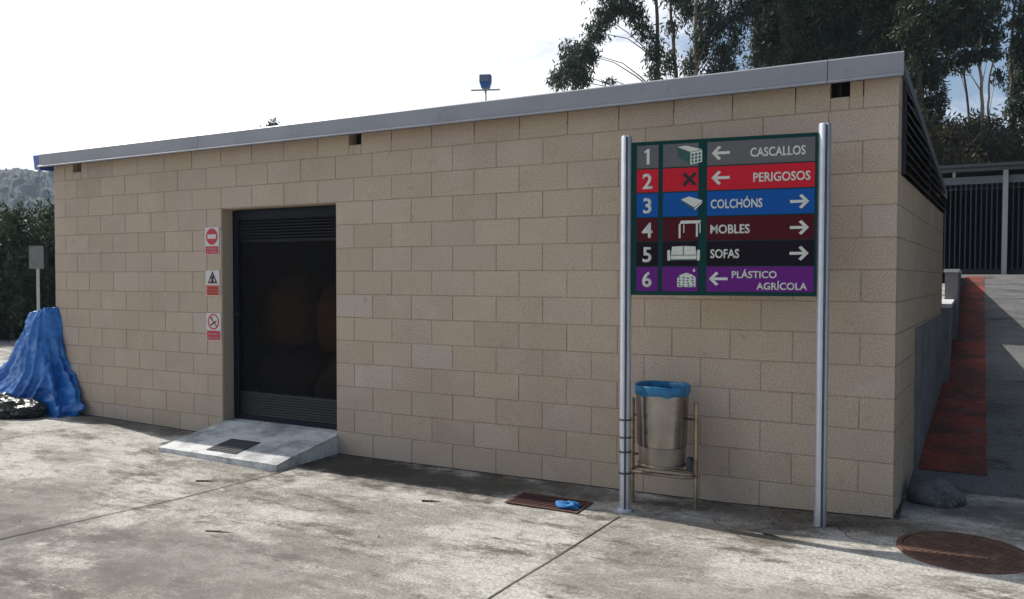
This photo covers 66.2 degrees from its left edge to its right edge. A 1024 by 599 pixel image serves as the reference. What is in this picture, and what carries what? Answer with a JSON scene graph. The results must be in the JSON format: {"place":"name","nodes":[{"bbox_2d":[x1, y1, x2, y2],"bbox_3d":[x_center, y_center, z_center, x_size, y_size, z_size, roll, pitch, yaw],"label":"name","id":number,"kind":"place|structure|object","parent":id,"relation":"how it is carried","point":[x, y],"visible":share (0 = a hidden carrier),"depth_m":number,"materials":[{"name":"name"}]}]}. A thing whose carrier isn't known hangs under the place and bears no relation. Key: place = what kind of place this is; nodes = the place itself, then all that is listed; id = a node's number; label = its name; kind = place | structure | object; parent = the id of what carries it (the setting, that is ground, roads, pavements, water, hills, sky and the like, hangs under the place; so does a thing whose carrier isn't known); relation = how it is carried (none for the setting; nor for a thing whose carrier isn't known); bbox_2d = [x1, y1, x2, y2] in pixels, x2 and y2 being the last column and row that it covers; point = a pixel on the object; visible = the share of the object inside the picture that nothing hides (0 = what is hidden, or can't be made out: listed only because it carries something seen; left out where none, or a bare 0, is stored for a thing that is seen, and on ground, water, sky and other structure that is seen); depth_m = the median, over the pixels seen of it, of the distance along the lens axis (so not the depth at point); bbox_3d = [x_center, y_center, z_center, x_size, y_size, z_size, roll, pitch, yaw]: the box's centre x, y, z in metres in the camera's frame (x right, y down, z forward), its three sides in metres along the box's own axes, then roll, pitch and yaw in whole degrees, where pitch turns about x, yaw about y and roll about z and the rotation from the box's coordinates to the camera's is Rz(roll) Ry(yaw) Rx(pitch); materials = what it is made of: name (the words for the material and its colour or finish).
{"place":"outdoors","nodes":[
{"label":"outdoors","id":0,"kind":"place"},
{"bbox_2d":[0,168,53,235],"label":"hill","id":1,"kind":"structure","parent":0,"point":[31,186],"depth_m":259.45,"materials":[{"name":"grey"}]},
{"bbox_2d":[0,277,1023,598],"bbox_3d":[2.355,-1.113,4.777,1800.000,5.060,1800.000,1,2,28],"label":"ground","id":2,"kind":"structure","parent":0,"point":[338,527],"depth_m":4.63,"materials":[{"name":"concrete"}]},
{"bbox_2d":[0,392,47,418],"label":"covered bundle","id":3,"kind":"object","parent":2,"relation":"on","point":[12,407],"visible":0.97,"depth_m":8.28,"materials":[{"name":"black plastic"}]},
{"bbox_2d":[29,246,43,309],"bbox_3d":[-7.235,0.202,11.992,0.230,2.040,0.057,0,2,3],"label":"roadside sign","id":4,"kind":"object","parent":2,"relation":"on","point":[36,257],"visible":0.78,"depth_m":11.94,"materials":[{"name":"grey metal"}]},
{"bbox_2d":[0,307,84,417],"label":"tarpaulin","id":5,"kind":"object","parent":2,"relation":"on","point":[36,365],"visible":0.81,"depth_m":8.59,"materials":[{"name":"blue plastic"}]},
{"bbox_2d":[82,414,196,431],"bbox_3d":[-3.942,1.274,8.153,2.580,0.028,0.029,1,2,28],"label":"paving joint","id":6,"kind":"object","parent":2,"relation":"on","point":[143,423],"visible":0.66,"depth_m":8.09,"materials":[{"name":"grey concrete"}]},
{"bbox_2d":[0,472,279,538],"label":"paving joint","id":7,"kind":"object","parent":2,"relation":"on","point":[133,508],"visible":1,"depth_m":5.21,"materials":[{"name":"grey concrete"}]},
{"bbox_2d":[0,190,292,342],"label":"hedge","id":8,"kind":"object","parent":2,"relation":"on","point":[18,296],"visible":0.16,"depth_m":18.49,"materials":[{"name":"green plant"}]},
{"bbox_2d":[196,480,211,481],"bbox_3d":[-2.304,1.368,5.932,0.161,0.010,0.031,0,2,-1],"label":"twig","id":9,"kind":"object","parent":2,"relation":"on","point":[203,480],"visible":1,"depth_m":5.92,"materials":[{"name":"brown wood"}]},
{"bbox_2d":[158,418,337,471],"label":"entrance slab","id":10,"kind":"structure","parent":2,"relation":"on","point":[268,445],"depth_m":6.80,"materials":[{"name":"concrete"}]},
{"bbox_2d":[260,117,279,126],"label":"tree","id":11,"kind":"object","parent":2,"relation":"on","point":[273,124],"visible":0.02,"depth_m":43.89,"materials":[{"name":"green plant"}]},
{"bbox_2d":[422,500,438,501],"bbox_3d":[-0.553,1.381,5.391,0.131,0.010,0.027,0,2,2],"label":"twig","id":12,"kind":"object","parent":2,"relation":"on","point":[429,501],"visible":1,"depth_m":5.38,"materials":[{"name":"brown wood"}]},
{"bbox_2d":[471,74,499,100],"bbox_3d":[-0.475,-2.021,14.044,0.520,3.950,0.157,0,2,8],"label":"floodlight pole","id":13,"kind":"object","parent":2,"relation":"on","point":[485,81],"visible":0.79,"depth_m":13.94,"materials":[{"name":"blue metal"}]},
{"bbox_2d":[33,51,946,518],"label":"block building","id":14,"kind":"structure","parent":2,"relation":"on","point":[465,257],"depth_m":6.09,"materials":[{"name":"concrete"}]},
{"bbox_2d":[205,227,218,254],"bbox_3d":[-2.886,-0.562,7.553,0.188,0.264,0.007,1,2,28],"label":"warning sign","id":15,"kind":"object","parent":14,"relation":"attached to","point":[211,240],"visible":1,"depth_m":7.55,"materials":[{"name":"red plastic"}]},
{"bbox_2d":[206,270,219,295],"bbox_3d":[-2.884,-0.157,7.563,0.186,0.247,0.008,1,2,28],"label":"warning sign","id":16,"kind":"object","parent":14,"relation":"attached to","point":[212,282],"visible":1,"depth_m":7.56,"materials":[{"name":"white plastic"}]},
{"bbox_2d":[206,313,220,340],"bbox_3d":[-2.878,0.264,7.571,0.193,0.265,0.007,1,2,28],"label":"warning sign","id":17,"kind":"object","parent":14,"relation":"attached to","point":[213,323],"visible":1,"depth_m":7.57,"materials":[{"name":"white plastic"}]},
{"bbox_2d":[232,206,336,428],"bbox_3d":[-2.093,0.157,7.316,1.384,2.005,0.104,1,2,28],"label":"door","id":18,"kind":"structure","parent":14,"relation":"in","point":[305,223],"depth_m":7.40,"materials":[{"name":"metal"}]},
{"bbox_2d":[314,353,336,398],"bbox_3d":[-1.582,0.812,7.767,0.629,0.656,0.672,1,2,28],"label":"sack","id":19,"kind":"object","parent":14,"relation":"on","point":[326,385],"visible":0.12,"depth_m":7.52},
{"bbox_2d":[317,281,336,352],"bbox_3d":[-1.614,0.151,7.842,0.629,0.749,0.691,1,2,28],"label":"sack","id":20,"kind":"object","parent":19,"relation":"on","point":[326,323],"visible":0.26,"depth_m":7.59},
{"bbox_3d":[-2.263,0.803,8.130,0.882,0.653,0.668,1,2,28],"label":"sack","id":21,"kind":"object","parent":14,"relation":"on","visible":0},
{"bbox_2d":[262,267,323,344],"bbox_3d":[-2.233,0.060,8.130,0.672,0.794,0.649,-1,2,-22],"label":"sack","id":22,"kind":"object","parent":21,"relation":"on","point":[290,307],"visible":0.88,"depth_m":7.88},
{"bbox_2d":[19,418,987,596],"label":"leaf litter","id":23,"kind":"object","parent":2,"relation":"on","point":[738,511],"visible":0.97,"depth_m":4.86,"materials":[{"name":"brown plant"}]},
{"bbox_2d":[504,492,592,513],"bbox_3d":[0.251,1.381,5.333,0.534,0.019,0.284,1,2,28],"label":"drain grate","id":24,"kind":"object","parent":2,"relation":"on","point":[535,500],"visible":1,"depth_m":5.33,"materials":[{"name":"metal"}]},
{"bbox_2d":[555,500,580,509],"bbox_3d":[0.372,1.354,5.192,0.169,0.046,0.115,1,2,28],"label":"blue rag","id":25,"kind":"object","parent":24,"relation":"on","point":[573,505],"visible":1,"depth_m":5.17,"materials":[{"name":"blue fabric"}]},
{"bbox_2d":[487,516,619,598],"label":"paving joint","id":26,"kind":"object","parent":2,"relation":"on","point":[553,558],"visible":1,"depth_m":4.27,"materials":[{"name":"grey concrete"}]},
{"bbox_2d":[544,0,688,91],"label":"tree","id":27,"kind":"object","parent":2,"relation":"on","point":[575,67],"visible":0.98,"depth_m":23.69,"materials":[{"name":"green plant"}]},
{"bbox_2d":[343,454,890,518],"bbox_3d":[0.413,1.349,5.855,4.350,0.064,0.030,1,2,28],"label":"paving joint","id":28,"kind":"object","parent":2,"relation":"on","point":[618,489],"visible":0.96,"depth_m":5.72,"materials":[{"name":"grey concrete"}]},
{"bbox_2d":[630,380,698,510],"bbox_3d":[1.009,0.972,5.238,0.378,0.825,0.422,-1,2,-24],"label":"litter bin","id":29,"kind":"object","parent":2,"relation":"on","point":[661,414],"visible":0.98,"depth_m":5.12,"materials":[{"name":"metal"}]},
{"bbox_2d":[652,0,706,77],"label":"tree","id":30,"kind":"object","parent":2,"relation":"on","point":[670,61],"visible":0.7,"depth_m":25.85,"materials":[{"name":"green plant"}]},
{"bbox_2d":[675,0,762,76],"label":"tree","id":31,"kind":"object","parent":2,"relation":"on","point":[717,23],"visible":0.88,"depth_m":24.68,"materials":[{"name":"green plant"}]},
{"bbox_2d":[616,123,831,526],"bbox_3d":[1.304,0.178,4.918,1.303,2.468,0.110,1,2,19],"label":"direction sign","id":32,"kind":"object","parent":2,"relation":"on","point":[730,216],"visible":0.98,"depth_m":4.86,"materials":[{"name":"metal"}]},
{"bbox_2d":[619,418,634,420],"bbox_3d":[0.749,0.783,5.133,0.099,0.011,0.080,0,2,-4],"label":"strap","id":33,"kind":"object","parent":32,"relation":"attached to","point":[626,419],"visible":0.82,"depth_m":5.10,"materials":[{"name":"grey metal"}]},
{"bbox_2d":[739,0,795,69],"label":"tree","id":34,"kind":"object","parent":2,"relation":"on","point":[763,38],"visible":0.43,"depth_m":26.45,"materials":[{"name":"green plant"}]},
{"bbox_2d":[766,0,855,66],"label":"tree","id":35,"kind":"object","parent":2,"relation":"on","point":[810,26],"visible":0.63,"depth_m":23.54,"materials":[{"name":"green plant"}]},
{"bbox_2d":[835,0,864,57],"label":"tree","id":36,"kind":"object","parent":2,"relation":"on","point":[851,51],"visible":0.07,"depth_m":25.30,"materials":[{"name":"green plant"}]},
{"bbox_2d":[838,525,891,548],"bbox_3d":[1.984,1.362,4.502,0.093,0.012,0.462,0,2,-13],"label":"paving joint","id":37,"kind":"object","parent":2,"relation":"on","point":[859,539],"visible":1,"depth_m":4.49,"materials":[{"name":"grey concrete"}]},
{"bbox_2d":[840,0,916,73],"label":"tree","id":38,"kind":"object","parent":2,"relation":"on","point":[876,15],"visible":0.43,"depth_m":22.54,"materials":[{"name":"green plant"}]},
{"bbox_2d":[894,499,902,518],"bbox_3d":[2.488,1.341,5.045,0.030,0.001,0.520,1,2,30],"label":"paving joint","id":39,"kind":"object","parent":2,"relation":"on","point":[897,513],"visible":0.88,"depth_m":4.97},
{"bbox_2d":[877,0,991,149],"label":"tree","id":40,"kind":"object","parent":2,"relation":"on","point":[936,28],"visible":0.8,"depth_m":20.90,"materials":[{"name":"green plant"}]},
{"bbox_2d":[906,477,966,507],"bbox_3d":[2.825,1.287,5.228,0.358,0.218,0.402,1,2,28],"label":"rock","id":41,"kind":"object","parent":2,"relation":"on","point":[940,493],"visible":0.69,"depth_m":5.11,"materials":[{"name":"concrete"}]},
{"bbox_2d":[941,299,953,382],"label":"kerb wall","id":42,"kind":"structure","parent":2,"relation":"on","point":[947,309],"depth_m":7.85,"materials":[{"name":"concrete"}]},
{"bbox_2d":[944,269,961,339],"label":"kerb wall","id":43,"kind":"structure","parent":2,"relation":"on","point":[952,283],"depth_m":9.55,"materials":[{"name":"concrete"}]},
{"bbox_2d":[934,0,983,122],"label":"tree","id":44,"kind":"object","parent":2,"relation":"on","point":[966,91],"visible":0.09,"depth_m":25.98,"materials":[{"name":"green plant"}]},
{"bbox_2d":[896,531,1023,574],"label":"manhole cover","id":45,"kind":"object","parent":2,"relation":"on","point":[964,552],"visible":1,"depth_m":4.20,"materials":[{"name":"metal"}]},
{"bbox_2d":[909,274,1023,498],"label":"access ramp","id":46,"kind":"structure","parent":2,"relation":"on","point":[1004,330],"depth_m":7.38,"materials":[{"name":"concrete"}]},
{"bbox_2d":[919,277,987,475],"bbox_3d":[5.701,0.424,9.879,0.445,1.440,9.766,1,2,31],"label":"painted band","id":47,"kind":"object","parent":46,"relation":"on","point":[956,439],"visible":0.86,"depth_m":7.18,"materials":[{"name":"red paint"}]},
{"bbox_2d":[939,161,1023,276],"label":"barred shed","id":48,"kind":"structure","parent":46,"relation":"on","point":[983,224],"depth_m":17.89,"materials":[{"name":"grey metal"}]},
{"bbox_2d":[918,99,1023,165],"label":"undergrowth","id":49,"kind":"object","parent":2,"relation":"on","point":[973,141],"visible":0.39,"depth_m":20.53,"materials":[{"name":"green plant"}]},
{"bbox_2d":[931,0,1013,162],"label":"tree","id":50,"kind":"object","parent":2,"relation":"on","point":[984,27],"visible":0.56,"depth_m":22.84,"materials":[{"name":"green plant"}]},
{"bbox_2d":[983,0,1015,128],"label":"tree","id":51,"kind":"object","parent":2,"relation":"on","point":[999,78],"visible":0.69,"depth_m":23.99,"materials":[{"name":"green plant"}]},
{"bbox_2d":[985,0,1023,147],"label":"tree","id":52,"kind":"object","parent":2,"relation":"on","point":[1015,70],"visible":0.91,"depth_m":24.87,"materials":[{"name":"green plant"}]},
{"bbox_2d":[0,0,1023,171],"label":"sky","id":53,"kind":"structure","parent":0,"point":[75,74],"materials":[{"name":"white"}]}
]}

